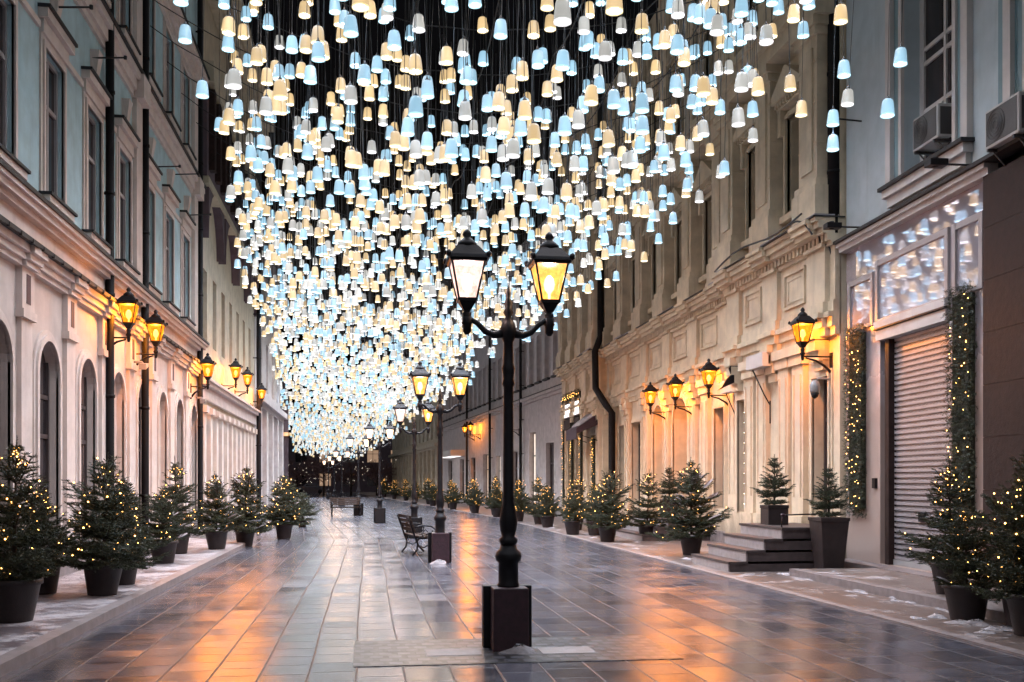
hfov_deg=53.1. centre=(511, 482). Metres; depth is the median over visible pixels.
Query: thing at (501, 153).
hanging lamp
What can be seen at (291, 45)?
hanging lamp
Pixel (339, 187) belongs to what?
hanging lamp
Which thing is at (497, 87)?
hanging lamp
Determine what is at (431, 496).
potted spruce
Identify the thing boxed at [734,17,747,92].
hanging lamp
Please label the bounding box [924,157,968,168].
floodlight
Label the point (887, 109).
hanging lamp
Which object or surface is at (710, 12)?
hanging lamp
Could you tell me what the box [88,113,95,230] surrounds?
window
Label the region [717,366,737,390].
hanging sign
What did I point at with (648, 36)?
hanging lamp
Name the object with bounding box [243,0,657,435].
sky
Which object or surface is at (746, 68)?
hanging lamp
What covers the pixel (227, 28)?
hanging lamp
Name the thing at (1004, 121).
ac unit
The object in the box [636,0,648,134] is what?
hanging lamp
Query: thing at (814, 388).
dome camera
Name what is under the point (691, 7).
hanging lamp
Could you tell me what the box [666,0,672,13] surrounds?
hanging lamp
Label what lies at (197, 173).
cable anchor
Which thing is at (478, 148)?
hanging lamp
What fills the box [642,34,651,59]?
hanging lamp
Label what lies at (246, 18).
hanging lamp
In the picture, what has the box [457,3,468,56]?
hanging lamp
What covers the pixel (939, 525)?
potted spruce
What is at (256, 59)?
hanging lamp
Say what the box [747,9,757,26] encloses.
hanging lamp
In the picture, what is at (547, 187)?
hanging lamp
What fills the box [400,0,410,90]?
hanging lamp
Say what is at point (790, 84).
hanging lamp
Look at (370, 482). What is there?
window
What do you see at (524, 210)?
hanging lamp
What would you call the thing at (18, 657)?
kerb
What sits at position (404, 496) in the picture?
potted spruce
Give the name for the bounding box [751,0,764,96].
hanging lamp
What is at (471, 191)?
hanging lamp
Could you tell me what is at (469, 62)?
hanging lamp
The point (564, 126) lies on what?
hanging lamp
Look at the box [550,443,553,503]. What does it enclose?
window
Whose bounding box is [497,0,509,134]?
hanging lamp
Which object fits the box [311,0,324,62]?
hanging lamp
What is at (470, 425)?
wall lantern
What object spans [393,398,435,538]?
lamp post
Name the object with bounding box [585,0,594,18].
hanging lamp
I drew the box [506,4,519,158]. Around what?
hanging lamp
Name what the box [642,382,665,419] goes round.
wall lantern
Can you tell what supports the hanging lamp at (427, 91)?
hanging from the lamp canopy at (389, 318)
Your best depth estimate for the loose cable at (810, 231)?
19.92 m
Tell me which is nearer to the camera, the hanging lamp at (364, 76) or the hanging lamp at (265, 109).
the hanging lamp at (364, 76)
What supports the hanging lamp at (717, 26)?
hanging from the lamp canopy at (389, 318)
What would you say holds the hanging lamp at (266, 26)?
hanging from the feeder wire at (289, 106)
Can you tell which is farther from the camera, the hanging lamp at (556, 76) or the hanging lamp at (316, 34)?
the hanging lamp at (556, 76)
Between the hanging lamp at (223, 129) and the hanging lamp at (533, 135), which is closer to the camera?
the hanging lamp at (533, 135)
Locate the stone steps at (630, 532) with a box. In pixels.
[615,515,709,540]
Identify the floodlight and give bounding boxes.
[823,221,859,229]
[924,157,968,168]
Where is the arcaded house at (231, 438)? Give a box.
[200,0,273,535]
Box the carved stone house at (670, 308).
[553,0,845,558]
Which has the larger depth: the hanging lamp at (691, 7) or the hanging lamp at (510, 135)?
the hanging lamp at (510, 135)
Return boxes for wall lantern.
[113,287,142,344]
[136,309,167,365]
[190,353,216,398]
[221,358,242,389]
[235,367,253,395]
[250,383,266,407]
[461,423,474,440]
[467,421,480,439]
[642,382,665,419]
[666,373,691,414]
[698,358,727,405]
[788,307,832,372]
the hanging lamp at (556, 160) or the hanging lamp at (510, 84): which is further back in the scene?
the hanging lamp at (556, 160)
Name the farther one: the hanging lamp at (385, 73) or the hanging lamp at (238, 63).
the hanging lamp at (385, 73)
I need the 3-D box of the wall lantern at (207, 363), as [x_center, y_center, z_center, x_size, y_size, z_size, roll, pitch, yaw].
[-8.680,-3.000,28.767,0.689,1.300,0.431,0,0,-8]
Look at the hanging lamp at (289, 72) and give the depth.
17.86 m
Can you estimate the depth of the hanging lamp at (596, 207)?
18.10 m
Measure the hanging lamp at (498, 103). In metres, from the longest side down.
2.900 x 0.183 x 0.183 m
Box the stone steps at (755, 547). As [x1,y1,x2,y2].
[691,523,813,571]
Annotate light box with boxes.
[563,402,570,430]
[572,399,579,425]
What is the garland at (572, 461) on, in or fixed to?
attached to the carved stone house at (670, 308)
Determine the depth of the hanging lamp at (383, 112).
18.51 m
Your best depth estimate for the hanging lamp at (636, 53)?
16.75 m
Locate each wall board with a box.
[720,381,734,414]
[746,352,770,423]
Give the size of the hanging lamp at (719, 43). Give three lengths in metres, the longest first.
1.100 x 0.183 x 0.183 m
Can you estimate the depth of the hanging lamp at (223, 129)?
17.80 m
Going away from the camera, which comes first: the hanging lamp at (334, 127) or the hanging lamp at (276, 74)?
the hanging lamp at (276, 74)
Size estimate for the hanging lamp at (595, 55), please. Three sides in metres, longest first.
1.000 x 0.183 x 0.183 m
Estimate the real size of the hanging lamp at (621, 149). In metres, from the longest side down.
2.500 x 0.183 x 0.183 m
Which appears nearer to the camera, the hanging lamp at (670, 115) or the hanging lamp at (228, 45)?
the hanging lamp at (228, 45)
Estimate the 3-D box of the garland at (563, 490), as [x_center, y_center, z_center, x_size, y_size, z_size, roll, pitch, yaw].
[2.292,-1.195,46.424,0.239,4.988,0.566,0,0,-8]
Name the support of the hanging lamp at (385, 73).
hanging from the support cable at (520, 29)
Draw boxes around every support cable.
[150,25,724,144]
[154,0,757,113]
[166,61,686,170]
[181,93,685,193]
[196,122,655,212]
[217,0,764,75]
[217,153,647,229]
[227,174,616,245]
[239,195,615,259]
[243,209,596,270]
[340,0,694,30]
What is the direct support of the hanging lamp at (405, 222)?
hanging from the support cable at (520, 29)
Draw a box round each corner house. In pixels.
[280,378,287,502]
[388,376,439,498]
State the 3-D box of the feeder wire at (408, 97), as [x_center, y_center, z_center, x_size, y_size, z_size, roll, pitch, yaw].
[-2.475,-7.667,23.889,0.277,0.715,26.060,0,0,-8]
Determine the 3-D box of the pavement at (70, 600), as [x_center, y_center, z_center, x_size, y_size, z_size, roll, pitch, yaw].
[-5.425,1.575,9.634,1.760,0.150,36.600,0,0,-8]
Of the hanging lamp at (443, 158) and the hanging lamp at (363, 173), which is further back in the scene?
the hanging lamp at (363, 173)
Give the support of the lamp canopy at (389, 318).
hanging from the support cable at (388, 241)
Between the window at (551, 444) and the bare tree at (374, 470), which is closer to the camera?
the window at (551, 444)
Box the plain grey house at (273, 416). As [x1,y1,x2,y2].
[254,216,286,510]
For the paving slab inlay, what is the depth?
9.65 m
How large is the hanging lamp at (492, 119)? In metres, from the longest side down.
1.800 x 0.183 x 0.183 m
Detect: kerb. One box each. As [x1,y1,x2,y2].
[0,538,244,676]
[352,492,1023,656]
[789,569,1004,622]
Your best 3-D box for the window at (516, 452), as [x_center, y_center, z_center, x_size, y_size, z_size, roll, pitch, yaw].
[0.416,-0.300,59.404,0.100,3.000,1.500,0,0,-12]
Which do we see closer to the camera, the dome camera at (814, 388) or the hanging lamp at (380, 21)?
the hanging lamp at (380, 21)
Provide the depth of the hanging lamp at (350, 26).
12.31 m
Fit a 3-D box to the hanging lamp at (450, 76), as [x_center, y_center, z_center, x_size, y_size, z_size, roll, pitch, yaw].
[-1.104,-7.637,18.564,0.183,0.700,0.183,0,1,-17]
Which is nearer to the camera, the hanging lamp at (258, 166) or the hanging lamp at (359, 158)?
the hanging lamp at (359, 158)
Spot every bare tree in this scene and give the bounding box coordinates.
[288,459,317,494]
[302,455,340,495]
[332,458,368,494]
[360,459,396,495]
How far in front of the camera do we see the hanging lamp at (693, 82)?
15.98 m
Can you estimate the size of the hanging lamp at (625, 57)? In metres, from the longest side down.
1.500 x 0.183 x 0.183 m
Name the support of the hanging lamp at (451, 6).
hanging from the lamp canopy at (389, 318)
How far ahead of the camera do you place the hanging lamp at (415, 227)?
17.93 m
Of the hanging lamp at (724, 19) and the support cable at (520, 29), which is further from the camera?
the support cable at (520, 29)
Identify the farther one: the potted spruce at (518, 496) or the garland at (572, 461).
the garland at (572, 461)
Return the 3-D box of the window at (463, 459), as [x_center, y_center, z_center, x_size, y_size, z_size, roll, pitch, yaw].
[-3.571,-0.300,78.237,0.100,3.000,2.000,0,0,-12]
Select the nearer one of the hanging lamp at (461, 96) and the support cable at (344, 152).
the hanging lamp at (461, 96)
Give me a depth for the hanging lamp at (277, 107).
16.74 m
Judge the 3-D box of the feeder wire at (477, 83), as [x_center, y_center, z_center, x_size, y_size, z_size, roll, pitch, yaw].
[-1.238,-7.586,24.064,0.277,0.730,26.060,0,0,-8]
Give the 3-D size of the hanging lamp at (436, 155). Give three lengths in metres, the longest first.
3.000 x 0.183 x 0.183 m
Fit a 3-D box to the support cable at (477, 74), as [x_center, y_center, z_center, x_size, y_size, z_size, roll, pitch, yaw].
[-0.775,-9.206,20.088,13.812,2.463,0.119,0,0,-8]
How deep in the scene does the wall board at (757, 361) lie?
22.67 m
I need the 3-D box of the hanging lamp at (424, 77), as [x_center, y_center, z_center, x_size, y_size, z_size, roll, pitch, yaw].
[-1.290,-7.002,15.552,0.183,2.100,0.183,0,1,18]
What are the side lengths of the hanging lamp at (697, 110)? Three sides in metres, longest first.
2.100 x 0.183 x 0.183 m
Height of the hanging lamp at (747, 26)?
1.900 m
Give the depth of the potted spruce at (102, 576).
13.48 m
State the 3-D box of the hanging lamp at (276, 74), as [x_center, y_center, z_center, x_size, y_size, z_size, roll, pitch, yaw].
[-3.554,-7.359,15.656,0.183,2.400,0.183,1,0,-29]
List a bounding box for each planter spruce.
[654,466,680,517]
[749,454,795,524]
[803,468,850,568]
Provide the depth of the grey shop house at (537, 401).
59.43 m
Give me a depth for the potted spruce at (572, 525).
31.01 m
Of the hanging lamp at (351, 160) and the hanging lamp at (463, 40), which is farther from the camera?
the hanging lamp at (463, 40)
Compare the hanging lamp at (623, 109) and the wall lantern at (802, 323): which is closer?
the hanging lamp at (623, 109)
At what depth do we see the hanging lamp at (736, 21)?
16.77 m
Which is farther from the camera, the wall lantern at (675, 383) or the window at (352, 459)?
the window at (352, 459)
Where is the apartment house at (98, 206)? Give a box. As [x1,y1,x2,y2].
[0,0,209,576]
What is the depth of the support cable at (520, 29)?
18.15 m
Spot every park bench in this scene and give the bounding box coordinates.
[329,497,361,515]
[397,514,434,555]
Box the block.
[288,436,391,491]
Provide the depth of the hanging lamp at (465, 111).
14.22 m
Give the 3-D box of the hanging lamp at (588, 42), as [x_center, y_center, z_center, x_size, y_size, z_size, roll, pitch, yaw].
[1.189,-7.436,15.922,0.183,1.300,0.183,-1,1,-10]
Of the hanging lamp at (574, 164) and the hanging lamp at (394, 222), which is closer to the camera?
the hanging lamp at (574, 164)
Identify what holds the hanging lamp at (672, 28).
hanging from the lamp canopy at (389, 318)
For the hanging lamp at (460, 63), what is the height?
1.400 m
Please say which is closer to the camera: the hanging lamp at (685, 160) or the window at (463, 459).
the hanging lamp at (685, 160)
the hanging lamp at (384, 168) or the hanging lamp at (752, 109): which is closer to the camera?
the hanging lamp at (384, 168)
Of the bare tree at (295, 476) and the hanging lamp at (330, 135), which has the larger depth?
the bare tree at (295, 476)
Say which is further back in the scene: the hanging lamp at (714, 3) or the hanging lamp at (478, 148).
the hanging lamp at (478, 148)
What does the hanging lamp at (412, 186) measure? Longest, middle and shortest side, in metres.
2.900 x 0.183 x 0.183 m
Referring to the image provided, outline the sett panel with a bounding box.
[353,635,683,666]
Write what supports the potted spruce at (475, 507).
on the kerb at (1006, 649)
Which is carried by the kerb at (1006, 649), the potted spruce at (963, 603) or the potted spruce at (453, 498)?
the potted spruce at (453, 498)
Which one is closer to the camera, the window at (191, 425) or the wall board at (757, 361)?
the wall board at (757, 361)
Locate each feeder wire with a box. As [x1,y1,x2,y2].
[278,3,316,207]
[342,1,357,249]
[393,0,419,248]
[428,0,499,257]
[472,0,583,236]
[513,0,657,242]
[534,25,697,247]
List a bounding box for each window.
[0,0,6,148]
[40,351,48,546]
[46,57,57,195]
[81,370,86,540]
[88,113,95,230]
[120,0,125,24]
[120,156,125,258]
[139,397,140,517]
[149,0,149,71]
[149,194,149,281]
[166,38,168,110]
[166,217,168,300]
[184,77,185,142]
[184,240,185,316]
[191,425,191,516]
[295,449,306,462]
[295,473,306,485]
[319,450,328,462]
[319,473,330,485]
[343,450,354,462]
[343,473,354,485]
[367,450,377,462]
[367,473,375,485]
[463,459,463,497]
[486,454,488,501]
[516,452,517,484]
[533,433,535,502]
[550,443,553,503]
[639,423,639,500]
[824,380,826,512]
[919,0,951,162]
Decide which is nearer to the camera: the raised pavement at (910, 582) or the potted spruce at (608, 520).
the raised pavement at (910, 582)
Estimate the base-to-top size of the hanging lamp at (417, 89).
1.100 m
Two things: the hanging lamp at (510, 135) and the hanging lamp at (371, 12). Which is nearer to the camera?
the hanging lamp at (371, 12)
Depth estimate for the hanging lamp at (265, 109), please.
14.15 m
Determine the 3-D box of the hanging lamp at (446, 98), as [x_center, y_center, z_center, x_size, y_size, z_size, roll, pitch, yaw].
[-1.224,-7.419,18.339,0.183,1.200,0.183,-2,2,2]
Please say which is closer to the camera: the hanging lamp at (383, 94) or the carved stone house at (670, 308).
the hanging lamp at (383, 94)
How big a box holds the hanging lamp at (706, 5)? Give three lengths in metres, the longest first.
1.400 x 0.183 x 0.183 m
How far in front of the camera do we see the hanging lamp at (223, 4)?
15.73 m
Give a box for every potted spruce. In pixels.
[0,435,78,622]
[0,481,79,594]
[47,453,161,595]
[87,475,173,584]
[136,487,194,563]
[145,455,212,553]
[191,471,247,549]
[220,464,275,546]
[250,472,310,538]
[286,490,320,526]
[377,479,390,497]
[386,480,400,498]
[399,479,410,500]
[406,481,421,501]
[417,478,434,503]
[424,483,437,505]
[443,477,456,507]
[444,482,464,509]
[459,477,484,510]
[464,485,484,512]
[482,485,502,516]
[485,476,502,514]
[502,480,532,510]
[514,485,532,521]
[522,477,548,523]
[529,485,562,527]
[553,478,595,529]
[560,490,583,534]
[575,485,605,534]
[580,468,633,541]
[620,470,671,533]
[645,460,733,554]
[894,457,991,594]
[926,507,996,620]
[961,456,1023,636]
[963,450,1023,626]
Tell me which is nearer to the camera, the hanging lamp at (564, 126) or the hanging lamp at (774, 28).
the hanging lamp at (564, 126)
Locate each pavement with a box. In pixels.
[0,538,237,654]
[353,492,1023,650]
[803,568,1002,608]
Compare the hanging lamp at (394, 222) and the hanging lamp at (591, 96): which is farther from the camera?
the hanging lamp at (394, 222)
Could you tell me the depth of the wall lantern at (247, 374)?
38.29 m
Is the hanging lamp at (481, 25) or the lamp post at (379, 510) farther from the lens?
the lamp post at (379, 510)
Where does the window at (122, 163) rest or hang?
in the apartment house at (98, 206)
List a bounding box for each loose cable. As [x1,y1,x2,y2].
[714,213,801,272]
[789,220,812,234]
[818,236,830,253]
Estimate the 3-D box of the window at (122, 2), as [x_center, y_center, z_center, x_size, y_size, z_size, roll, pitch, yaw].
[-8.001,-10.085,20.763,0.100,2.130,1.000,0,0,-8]
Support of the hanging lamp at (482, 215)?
hanging from the support cable at (520, 29)
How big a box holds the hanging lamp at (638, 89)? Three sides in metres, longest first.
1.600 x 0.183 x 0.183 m
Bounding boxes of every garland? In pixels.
[560,389,580,404]
[560,413,564,508]
[568,399,573,498]
[577,391,582,509]
[589,436,595,507]
[841,323,867,518]
[940,279,977,519]
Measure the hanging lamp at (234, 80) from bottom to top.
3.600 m
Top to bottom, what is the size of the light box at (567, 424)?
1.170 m
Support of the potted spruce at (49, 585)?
on the pavement at (70, 600)
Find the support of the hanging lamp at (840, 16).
hanging from the lamp canopy at (389, 318)
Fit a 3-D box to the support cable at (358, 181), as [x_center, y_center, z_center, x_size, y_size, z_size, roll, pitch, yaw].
[-1.897,-9.127,28.009,13.812,2.462,0.119,0,0,-8]
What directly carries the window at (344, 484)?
in the block
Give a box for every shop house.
[440,217,562,514]
[827,0,1023,583]
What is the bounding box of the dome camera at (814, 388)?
[810,377,830,398]
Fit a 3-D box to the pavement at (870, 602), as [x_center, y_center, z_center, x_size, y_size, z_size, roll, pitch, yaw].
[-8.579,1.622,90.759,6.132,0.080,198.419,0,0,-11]
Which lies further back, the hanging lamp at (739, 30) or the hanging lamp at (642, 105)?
the hanging lamp at (739, 30)
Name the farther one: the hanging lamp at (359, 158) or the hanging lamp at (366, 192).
the hanging lamp at (366, 192)
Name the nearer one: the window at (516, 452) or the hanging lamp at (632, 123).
the hanging lamp at (632, 123)
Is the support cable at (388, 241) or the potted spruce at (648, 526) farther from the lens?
the support cable at (388, 241)
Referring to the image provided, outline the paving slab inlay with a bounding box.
[425,646,596,655]
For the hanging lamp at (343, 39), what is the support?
hanging from the lamp canopy at (389, 318)
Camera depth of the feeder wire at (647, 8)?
20.17 m
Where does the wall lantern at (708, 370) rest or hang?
attached to the carved stone house at (670, 308)
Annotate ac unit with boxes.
[913,103,951,159]
[985,91,1023,166]
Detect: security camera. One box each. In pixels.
[134,361,148,369]
[196,397,206,402]
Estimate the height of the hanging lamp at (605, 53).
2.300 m
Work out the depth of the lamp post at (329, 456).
82.72 m
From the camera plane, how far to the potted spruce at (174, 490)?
21.56 m
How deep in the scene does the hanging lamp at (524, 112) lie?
13.42 m
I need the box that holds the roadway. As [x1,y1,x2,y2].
[0,492,1023,681]
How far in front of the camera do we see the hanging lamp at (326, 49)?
14.07 m
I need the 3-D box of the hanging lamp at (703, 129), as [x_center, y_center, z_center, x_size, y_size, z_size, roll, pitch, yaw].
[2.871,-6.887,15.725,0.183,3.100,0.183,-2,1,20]
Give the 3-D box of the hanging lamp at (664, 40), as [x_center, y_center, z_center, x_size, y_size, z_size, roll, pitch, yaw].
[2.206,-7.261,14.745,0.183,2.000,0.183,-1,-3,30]
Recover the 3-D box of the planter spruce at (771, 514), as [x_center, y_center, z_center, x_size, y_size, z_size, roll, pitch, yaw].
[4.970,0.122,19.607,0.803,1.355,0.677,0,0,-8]
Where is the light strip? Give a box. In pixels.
[744,412,744,507]
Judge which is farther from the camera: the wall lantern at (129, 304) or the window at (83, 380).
the wall lantern at (129, 304)
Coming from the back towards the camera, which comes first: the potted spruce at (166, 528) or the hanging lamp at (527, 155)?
the potted spruce at (166, 528)
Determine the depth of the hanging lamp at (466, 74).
14.36 m
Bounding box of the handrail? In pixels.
[781,513,814,526]
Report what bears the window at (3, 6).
in the apartment house at (98, 206)
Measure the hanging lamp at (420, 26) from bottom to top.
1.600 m
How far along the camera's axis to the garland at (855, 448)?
18.93 m
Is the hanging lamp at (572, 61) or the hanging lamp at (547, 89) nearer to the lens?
the hanging lamp at (547, 89)
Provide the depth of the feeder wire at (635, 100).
20.92 m
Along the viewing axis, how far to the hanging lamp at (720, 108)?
17.36 m
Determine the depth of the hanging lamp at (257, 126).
18.34 m
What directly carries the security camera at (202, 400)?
attached to the apartment house at (98, 206)
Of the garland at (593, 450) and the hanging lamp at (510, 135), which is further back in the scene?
the garland at (593, 450)
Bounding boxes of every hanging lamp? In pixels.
[178,7,191,43]
[196,9,208,98]
[218,0,230,9]
[219,8,230,134]
[222,0,234,36]
[222,0,234,52]
[223,0,235,125]
[224,10,228,88]
[227,0,241,89]
[232,11,243,74]
[233,4,242,114]
[238,6,248,39]
[241,0,250,21]
[245,0,256,160]
[249,0,263,172]
[249,1,258,13]
[250,6,262,65]
[251,6,261,131]
[258,6,265,62]
[259,0,272,115]
[261,0,272,85]
[263,0,272,99]
[263,12,273,29]
[270,18,277,75]
[270,81,279,194]
[272,0,281,114]
[273,0,284,80]
[273,0,287,100]
[281,0,286,114]
[282,0,293,173]
[284,9,294,78]
[286,0,297,53]
[287,4,297,180]
[287,19,296,192]
[296,28,305,78]
[299,0,310,18]
[299,19,305,48]
[300,6,312,134]
[300,10,311,53]
[302,31,313,159]
[303,0,316,84]
[308,88,317,112]
[311,0,324,44]
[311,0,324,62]
[312,0,322,182]
[321,0,331,151]
[322,15,334,147]
[323,0,329,60]
[329,0,340,14]
[330,27,339,130]
[332,1,343,123]
[334,15,338,26]
[334,176,344,194]
[335,43,345,93]
[336,26,346,42]
[339,1,348,28]
[343,0,357,37]
[344,0,357,104]
[344,5,354,197]
[345,0,354,159]
[345,11,357,167]
[350,10,359,68]
[352,38,356,93]
[354,38,362,168]
[357,11,370,84]
[357,15,369,179]
[358,16,366,86]
[359,15,369,189]
[361,31,371,195]
[364,0,375,19]
[364,46,373,100]
[370,24,380,174]
[371,0,382,72]
[378,0,388,23]
[378,21,391,176]
[378,32,388,101]
[378,33,387,118]
[381,3,392,21]
[381,21,392,60]
[381,27,390,84]
[383,0,395,11]
[387,0,400,50]
[389,51,400,147]
[390,99,399,228]
[392,20,401,61]
[395,26,410,228]
[398,25,408,150]
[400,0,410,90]
[400,2,409,72]
[401,0,413,136]
[402,0,412,121]
[405,24,413,40]
[408,0,422,74]
[408,0,422,117]
[409,0,421,158]
[409,41,418,189]
[411,190,421,232]
[412,0,424,33]
[412,75,421,98]
[413,9,424,223]
[414,0,424,185]
[419,34,430,184]
[421,0,431,155]
[421,0,433,99]
[421,0,433,149]
[422,38,433,89]
[433,26,444,162]
[438,0,451,162]
[439,19,443,65]
[440,36,449,103]
[441,11,452,65]
[441,12,451,135]
[445,0,458,12]
[445,12,457,157]
[446,65,455,82]
[451,28,458,136]
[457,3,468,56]
[457,6,468,106]
[458,1,466,73]
[459,9,471,120]
[460,8,471,84]
[461,0,469,102]
[463,38,471,99]
[465,20,470,66]
[466,45,476,198]
[468,0,481,8]
[471,14,476,84]
[475,45,485,223]
[477,0,487,33]
[477,34,487,222]
[478,34,488,66]
[480,29,490,182]
[481,0,492,111]
[486,0,496,152]
[487,42,496,131]
[492,0,504,110]
[494,0,506,39]
[495,0,507,138]
[496,51,505,97]
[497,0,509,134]
[497,3,508,161]
[500,40,512,189]
[501,0,511,115]
[504,67,514,217]
[506,0,517,142]
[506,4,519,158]
[506,17,518,93]
[506,30,513,120]
[508,9,514,126]
[512,6,520,73]
[514,7,526,136]
[515,0,528,80]
[518,4,531,120]
[519,1,534,163]
[520,38,529,216]
[525,76,536,197]
[526,0,536,200]
[527,0,539,38]
[527,0,540,144]
[530,73,539,156]
[532,0,543,68]
[533,36,542,121]
[538,12,548,211]
[539,16,547,64]
[541,0,553,11]
[541,82,551,238]
[541,97,550,123]
[542,12,552,96]
[542,40,555,194]
[544,11,555,31]
[549,10,559,147]
[551,26,562,82]
[551,32,561,166]
[555,27,569,70]
[558,29,571,135]
[560,0,571,199]
[565,33,577,217]
[566,39,576,75]
[569,0,577,7]
[569,62,579,170]
[572,0,584,128]
[577,0,588,113]
[577,2,589,34]
[579,0,589,50]
[579,51,587,170]
[583,0,594,48]
[583,82,593,228]
[584,0,597,105]
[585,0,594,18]
[589,59,601,214]
[590,7,599,58]
[593,31,594,82]
[594,10,604,92]
[597,32,604,42]
[598,0,611,60]
[601,0,614,147]
[604,1,619,174]
[606,109,615,185]
[607,26,620,108]
[608,15,615,56]
[616,14,626,33]
[617,0,627,65]
[617,21,627,160]
[618,17,629,115]
[621,2,634,167]
[625,9,635,132]
[626,6,638,166]
[626,21,632,64]
[628,17,636,168]
[632,11,640,57]
[634,0,645,153]
[634,2,644,140]
[635,0,648,34]
[635,0,648,113]
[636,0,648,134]
[636,4,646,95]
[640,0,650,41]
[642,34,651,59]
[650,17,660,74]
[653,3,659,49]
[656,12,665,145]
[658,0,669,160]
[658,22,670,48]
[665,23,675,122]
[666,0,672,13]
[668,19,678,40]
[669,33,681,92]
[670,0,683,54]
[671,0,684,18]
[672,0,684,97]
[675,97,684,150]
[678,0,687,55]
[678,0,690,66]
[680,67,690,167]
[686,24,696,108]
[687,0,696,21]
[689,0,699,91]
[692,0,702,140]
[693,0,704,23]
[693,44,701,114]
[695,55,705,106]
[696,11,710,97]
[697,0,708,136]
[703,1,715,29]
[704,0,708,10]
[706,43,717,105]
[708,0,719,12]
[710,0,723,35]
[715,12,724,114]
[716,34,724,48]
[719,15,729,175]
[720,10,726,29]
[723,4,733,52]
[730,0,735,45]
[732,0,744,126]
[732,8,742,24]
[732,23,742,35]
[734,0,748,17]
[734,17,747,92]
[735,18,746,45]
[743,19,753,39]
[743,52,751,72]
[747,0,756,87]
[747,0,758,117]
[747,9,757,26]
[748,54,757,142]
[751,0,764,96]
[754,46,758,74]
[759,0,773,45]
[769,7,777,38]
[773,0,783,14]
[784,0,795,91]
[787,0,799,23]
[795,10,806,117]
[797,18,808,38]
[803,0,814,10]
[826,0,838,126]
[827,0,838,151]
[834,0,847,25]
[837,0,850,78]
[841,0,853,106]
[880,0,894,118]
[893,0,906,67]
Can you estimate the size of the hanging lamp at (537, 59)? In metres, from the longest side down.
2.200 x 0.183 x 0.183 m
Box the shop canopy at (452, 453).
[443,450,464,457]
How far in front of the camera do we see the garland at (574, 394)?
44.37 m
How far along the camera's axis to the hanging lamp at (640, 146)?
15.71 m
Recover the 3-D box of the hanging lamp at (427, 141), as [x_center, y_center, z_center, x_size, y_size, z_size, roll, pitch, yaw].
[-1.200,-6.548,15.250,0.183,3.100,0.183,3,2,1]
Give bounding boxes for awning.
[566,413,597,442]
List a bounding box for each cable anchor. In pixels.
[59,4,92,9]
[92,55,126,59]
[175,172,198,174]
[839,118,861,121]
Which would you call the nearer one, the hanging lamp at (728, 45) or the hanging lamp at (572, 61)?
the hanging lamp at (728, 45)
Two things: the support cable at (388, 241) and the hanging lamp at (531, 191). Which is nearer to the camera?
the hanging lamp at (531, 191)
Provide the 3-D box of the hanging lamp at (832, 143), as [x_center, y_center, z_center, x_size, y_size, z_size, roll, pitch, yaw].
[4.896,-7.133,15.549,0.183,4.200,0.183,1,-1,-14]
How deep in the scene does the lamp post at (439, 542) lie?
20.43 m
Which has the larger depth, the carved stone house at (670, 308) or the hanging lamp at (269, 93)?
the carved stone house at (670, 308)
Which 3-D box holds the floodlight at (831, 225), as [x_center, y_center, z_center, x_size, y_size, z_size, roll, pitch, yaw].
[6.107,-4.700,18.753,0.784,0.140,0.210,0,0,-8]
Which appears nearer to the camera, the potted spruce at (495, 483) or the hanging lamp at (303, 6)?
the hanging lamp at (303, 6)
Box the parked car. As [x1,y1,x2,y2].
[295,484,326,493]
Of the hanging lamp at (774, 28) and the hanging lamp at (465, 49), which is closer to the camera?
the hanging lamp at (465, 49)
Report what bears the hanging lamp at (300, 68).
hanging from the lamp canopy at (389, 318)
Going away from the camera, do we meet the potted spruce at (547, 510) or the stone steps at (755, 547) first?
the stone steps at (755, 547)
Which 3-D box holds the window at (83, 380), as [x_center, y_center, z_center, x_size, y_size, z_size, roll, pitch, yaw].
[-7.645,-0.565,17.965,0.100,3.230,1.040,0,0,-8]
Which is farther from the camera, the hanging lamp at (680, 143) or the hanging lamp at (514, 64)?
the hanging lamp at (680, 143)
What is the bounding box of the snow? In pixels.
[61,522,1013,654]
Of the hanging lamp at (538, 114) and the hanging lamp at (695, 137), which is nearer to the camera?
the hanging lamp at (695, 137)
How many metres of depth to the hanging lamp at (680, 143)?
17.10 m
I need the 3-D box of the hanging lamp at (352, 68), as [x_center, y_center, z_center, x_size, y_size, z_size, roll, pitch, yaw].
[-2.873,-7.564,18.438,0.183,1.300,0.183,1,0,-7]
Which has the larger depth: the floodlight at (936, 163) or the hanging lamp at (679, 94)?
the hanging lamp at (679, 94)
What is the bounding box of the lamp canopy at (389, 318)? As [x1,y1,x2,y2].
[173,0,811,458]
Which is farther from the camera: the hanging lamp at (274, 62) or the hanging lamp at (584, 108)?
the hanging lamp at (274, 62)
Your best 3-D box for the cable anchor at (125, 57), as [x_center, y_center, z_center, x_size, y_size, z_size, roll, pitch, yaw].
[-7.239,-7.628,18.366,0.639,0.084,0.055,0,0,-8]
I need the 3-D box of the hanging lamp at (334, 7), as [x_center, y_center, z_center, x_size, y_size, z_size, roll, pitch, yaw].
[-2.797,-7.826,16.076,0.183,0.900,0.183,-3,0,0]
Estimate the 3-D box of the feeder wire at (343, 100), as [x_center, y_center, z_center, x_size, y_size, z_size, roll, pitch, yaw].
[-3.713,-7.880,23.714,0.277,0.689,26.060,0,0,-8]
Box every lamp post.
[322,458,333,498]
[327,453,341,501]
[333,447,349,505]
[346,433,368,515]
[364,421,394,522]
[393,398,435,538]
[409,361,471,562]
[443,229,574,651]
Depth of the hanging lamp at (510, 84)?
14.73 m
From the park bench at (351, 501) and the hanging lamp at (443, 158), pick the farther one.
the park bench at (351, 501)
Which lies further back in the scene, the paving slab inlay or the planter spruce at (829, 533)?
the planter spruce at (829, 533)

